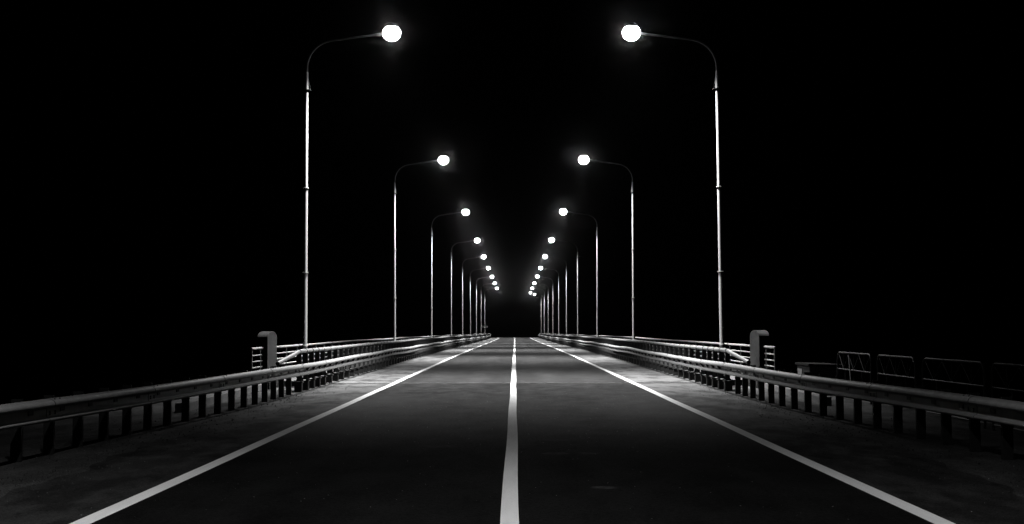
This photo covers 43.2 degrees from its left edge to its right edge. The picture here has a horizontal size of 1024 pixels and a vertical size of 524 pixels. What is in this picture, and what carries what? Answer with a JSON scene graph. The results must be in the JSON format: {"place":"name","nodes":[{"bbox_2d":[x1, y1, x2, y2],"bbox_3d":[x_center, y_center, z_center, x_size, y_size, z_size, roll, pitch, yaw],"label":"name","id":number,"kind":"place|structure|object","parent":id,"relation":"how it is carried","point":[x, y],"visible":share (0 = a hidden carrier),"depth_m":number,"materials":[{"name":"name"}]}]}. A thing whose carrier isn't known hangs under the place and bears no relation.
{"place":"outdoors","nodes":[
{"label":"outdoors","id":0,"kind":"place"},
{"bbox_2d":[0,384,344,496],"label":"verge","id":1,"kind":"structure","parent":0,"point":[32,443],"depth_m":20.68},
{"bbox_2d":[175,384,261,412],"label":"kerb","id":2,"kind":"structure","parent":1,"relation":"on","point":[194,403],"depth_m":29.48,"materials":[{"name":"concrete"}]},
{"bbox_2d":[257,331,277,389],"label":"concrete pillar","id":3,"kind":"structure","parent":1,"relation":"on","point":[267,341],"depth_m":37.00,"materials":[{"name":"grey concrete"}]},
{"bbox_2d":[0,384,387,523],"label":"shoulder","id":4,"kind":"object","parent":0,"point":[80,496],"visible":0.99,"depth_m":16.19},
{"bbox_2d":[0,333,1023,446],"bbox_3d":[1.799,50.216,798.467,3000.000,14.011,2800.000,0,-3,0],"label":"ground","id":5,"kind":"structure","parent":0,"point":[44,361],"depth_m":707.19,"materials":[{"name":"soil"}]},
{"bbox_2d":[0,385,1023,509],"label":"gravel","id":6,"kind":"structure","parent":5,"relation":"on","point":[348,386],"depth_m":18.45,"materials":[{"name":"grey gravel"}]},
{"bbox_2d":[529,291,541,332],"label":"street lamp","id":7,"kind":"object","parent":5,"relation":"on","point":[530,292],"visible":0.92,"depth_m":337.58,"materials":[{"name":"white metal"}]},
{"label":"bridge deck","id":8,"kind":"structure","parent":5,"relation":"on","visible":0},
{"bbox_2d":[0,333,490,461],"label":"guardrail","id":9,"kind":"object","parent":8,"relation":"on","point":[17,415],"visible":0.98,"depth_m":25.10,"materials":[{"name":"metal"}]},
{"bbox_2d":[284,362,376,386],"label":"walkway","id":10,"kind":"structure","parent":8,"relation":"on","point":[292,383],"depth_m":39.55,"materials":[{"name":"concrete"}]},
{"bbox_2d":[298,23,400,363],"bbox_3d":[-5.431,-2.175,43.291,3.374,11.772,0.609,0,-3,0],"label":"street lamp","id":11,"kind":"object","parent":10,"relation":"on","point":[391,32],"visible":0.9,"depth_m":43.30,"materials":[{"name":"white metal"}]},
{"bbox_2d":[250,333,483,370],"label":"handrail","id":12,"kind":"object","parent":10,"relation":"on","point":[282,346],"visible":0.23,"depth_m":45.55,"materials":[{"name":"metal"}]},
{"bbox_2d":[391,154,448,340],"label":"street lamp","id":13,"kind":"object","parent":10,"relation":"on","point":[443,159],"visible":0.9,"depth_m":75.31,"materials":[{"name":"white metal"}]},
{"bbox_2d":[429,208,468,337],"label":"street lamp","id":14,"kind":"object","parent":10,"relation":"on","point":[465,211],"visible":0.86,"depth_m":108.27,"materials":[{"name":"white metal"}]},
{"bbox_2d":[450,237,479,335],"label":"street lamp","id":15,"kind":"object","parent":10,"relation":"on","point":[477,240],"visible":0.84,"depth_m":141.63,"materials":[{"name":"white metal"}]},
{"bbox_2d":[462,254,485,334],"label":"street lamp","id":16,"kind":"object","parent":10,"relation":"on","point":[483,256],"visible":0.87,"depth_m":172.40,"materials":[{"name":"white metal"}]},
{"bbox_2d":[470,266,489,334],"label":"street lamp","id":17,"kind":"object","parent":10,"relation":"on","point":[487,267],"visible":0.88,"depth_m":202.95,"materials":[{"name":"white metal"}]},
{"bbox_2d":[476,275,493,334],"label":"street lamp","id":18,"kind":"object","parent":10,"relation":"on","point":[491,276],"visible":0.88,"depth_m":233.89,"materials":[{"name":"white metal"}]},
{"bbox_2d":[484,287,497,333],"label":"street lamp","id":19,"kind":"object","parent":10,"relation":"on","point":[484,308],"visible":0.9,"depth_m":299.80,"materials":[{"name":"white metal"}]},
{"bbox_2d":[333,338,497,382],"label":"bridge shoulder","id":20,"kind":"object","parent":8,"relation":"on","point":[393,373],"visible":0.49,"depth_m":56.23},
{"bbox_2d":[326,382,700,383],"bbox_3d":[0.047,3.823,40.561,12.400,0.058,0.100,0,-3,0],"label":"expansion joint","id":21,"kind":"object","parent":8,"relation":"on","point":[617,382],"visible":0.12,"depth_m":40.52,"materials":[{"name":"metal"}]},
{"bbox_2d":[532,338,694,381],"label":"bridge shoulder","id":22,"kind":"object","parent":8,"relation":"on","point":[633,372],"visible":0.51,"depth_m":56.78},
{"bbox_2d":[658,363,741,385],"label":"walkway","id":23,"kind":"structure","parent":8,"relation":"on","point":[733,379],"depth_m":39.82,"materials":[{"name":"concrete"}]},
{"bbox_2d":[531,287,545,333],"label":"street lamp","id":24,"kind":"object","parent":23,"relation":"on","point":[544,309],"visible":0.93,"depth_m":299.75,"materials":[{"name":"white metal"}]},
{"bbox_2d":[533,281,548,333],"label":"street lamp","id":25,"kind":"object","parent":23,"relation":"on","point":[534,282],"visible":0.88,"depth_m":266.81,"materials":[{"name":"white metal"}]},
{"bbox_2d":[536,275,553,334],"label":"street lamp","id":26,"kind":"object","parent":23,"relation":"on","point":[537,276],"visible":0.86,"depth_m":233.88,"materials":[{"name":"white metal"}]},
{"bbox_2d":[539,266,559,334],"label":"street lamp","id":27,"kind":"object","parent":23,"relation":"on","point":[540,267],"visible":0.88,"depth_m":202.96,"materials":[{"name":"white metal"}]},
{"bbox_2d":[543,254,566,334],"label":"street lamp","id":28,"kind":"object","parent":23,"relation":"on","point":[545,256],"visible":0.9,"depth_m":172.37,"materials":[{"name":"white metal"}]},
{"bbox_2d":[549,237,578,335],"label":"street lamp","id":29,"kind":"object","parent":23,"relation":"on","point":[551,239],"visible":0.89,"depth_m":141.59,"materials":[{"name":"white metal"}]},
{"bbox_2d":[560,208,597,336],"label":"street lamp","id":30,"kind":"object","parent":23,"relation":"on","point":[563,211],"visible":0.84,"depth_m":108.30,"materials":[{"name":"white metal"}]},
{"bbox_2d":[578,154,636,339],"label":"street lamp","id":31,"kind":"object","parent":23,"relation":"on","point":[583,159],"visible":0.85,"depth_m":75.30,"materials":[{"name":"white metal"}]},
{"bbox_2d":[546,333,775,370],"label":"handrail","id":32,"kind":"object","parent":23,"relation":"on","point":[741,351],"visible":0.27,"depth_m":45.29,"materials":[{"name":"metal"}]},
{"bbox_2d":[622,23,727,361],"bbox_3d":[5.462,-2.195,43.256,3.374,11.772,0.609,-1,-3,0],"label":"street lamp","id":33,"kind":"object","parent":23,"relation":"on","point":[631,32],"visible":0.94,"depth_m":43.26,"materials":[{"name":"white metal"}]},
{"bbox_2d":[539,333,1023,459],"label":"guardrail","id":34,"kind":"object","parent":8,"relation":"on","point":[1007,413],"visible":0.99,"depth_m":25.10,"materials":[{"name":"metal"}]},
{"bbox_2d":[0,381,1023,404],"bbox_3d":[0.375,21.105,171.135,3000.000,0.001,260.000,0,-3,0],"label":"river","id":35,"kind":"structure","parent":0,"point":[24,392],"depth_m":266.95,"materials":[{"name":"black liquid"}]},
{"bbox_2d":[0,0,1023,338],"label":"sky","id":36,"kind":"structure","parent":0,"point":[152,151],"materials":[{"name":"black"}]},
{"bbox_2d":[91,383,933,523],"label":"road","id":37,"kind":"structure","parent":0,"point":[588,453],"depth_m":15.30,"materials":[{"name":"black asphalt"}]},
{"bbox_2d":[399,337,626,382],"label":"bridge road","id":38,"kind":"structure","parent":0,"point":[536,362],"depth_m":56.80,"materials":[{"name":"grey asphalt"}]},
{"bbox_2d":[70,339,496,523],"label":"edge line","id":39,"kind":"object","parent":38,"relation":"on","point":[105,512],"visible":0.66,"depth_m":15.86,"materials":[{"name":"paint"}]},
{"bbox_2d":[500,337,518,523],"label":"line","id":40,"kind":"object","parent":38,"relation":"on","point":[509,509],"visible":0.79,"depth_m":15.88,"materials":[{"name":"paint"}]},
{"bbox_2d":[529,337,954,523],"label":"edge line","id":41,"kind":"object","parent":38,"relation":"on","point":[914,510],"visible":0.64,"depth_m":15.68,"materials":[{"name":"paint"}]},
{"bbox_2d":[638,383,1023,523],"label":"shoulder","id":42,"kind":"object","parent":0,"point":[949,498],"visible":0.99,"depth_m":15.97},
{"bbox_2d":[685,383,1023,496],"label":"verge","id":43,"kind":"structure","parent":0,"point":[990,460],"depth_m":20.65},
{"bbox_2d":[748,330,769,387],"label":"concrete pillar","id":44,"kind":"structure","parent":43,"relation":"on","point":[759,339],"depth_m":36.93,"materials":[{"name":"grey concrete"}]},
{"bbox_2d":[765,383,831,405],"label":"kerb","id":45,"kind":"structure","parent":43,"relation":"on","point":[815,397],"depth_m":30.99,"materials":[{"name":"concrete"}]},
{"bbox_2d":[795,362,841,393],"bbox_3d":[8.082,3.112,34.066,0.880,0.900,1.600,0,-3,0],"label":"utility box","id":46,"kind":"object","parent":43,"relation":"on","point":[828,369],"visible":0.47,"depth_m":33.33,"materials":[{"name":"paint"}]},
{"bbox_2d":[837,352,871,404],"bbox_3d":[8.033,2.741,30.380,0.560,1.222,3.042,1,-3,0],"label":"barrier frame","id":47,"kind":"object","parent":43,"relation":"on","point":[849,359],"visible":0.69,"depth_m":30.39,"materials":[{"name":"paint"}]},
{"bbox_2d":[877,354,916,409],"bbox_3d":[8.004,2.560,26.910,0.560,1.222,2.692,-1,-3,0],"label":"barrier frame","id":48,"kind":"object","parent":43,"relation":"on","point":[907,373],"visible":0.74,"depth_m":26.80,"materials":[{"name":"grey metal"}]},
{"bbox_2d":[922,358,985,428],"bbox_3d":[8.012,2.385,23.540,0.560,1.222,3.342,0,-3,0],"label":"barrier frame","id":49,"kind":"object","parent":43,"relation":"on","point":[971,382],"visible":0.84,"depth_m":23.29,"materials":[{"name":"grey metal"}]},
{"bbox_2d":[991,362,1023,431],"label":"barrier frame","id":50,"kind":"object","parent":43,"relation":"on","point":[992,382],"visible":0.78,"depth_m":20.94,"materials":[{"name":"grey metal"}]}
]}

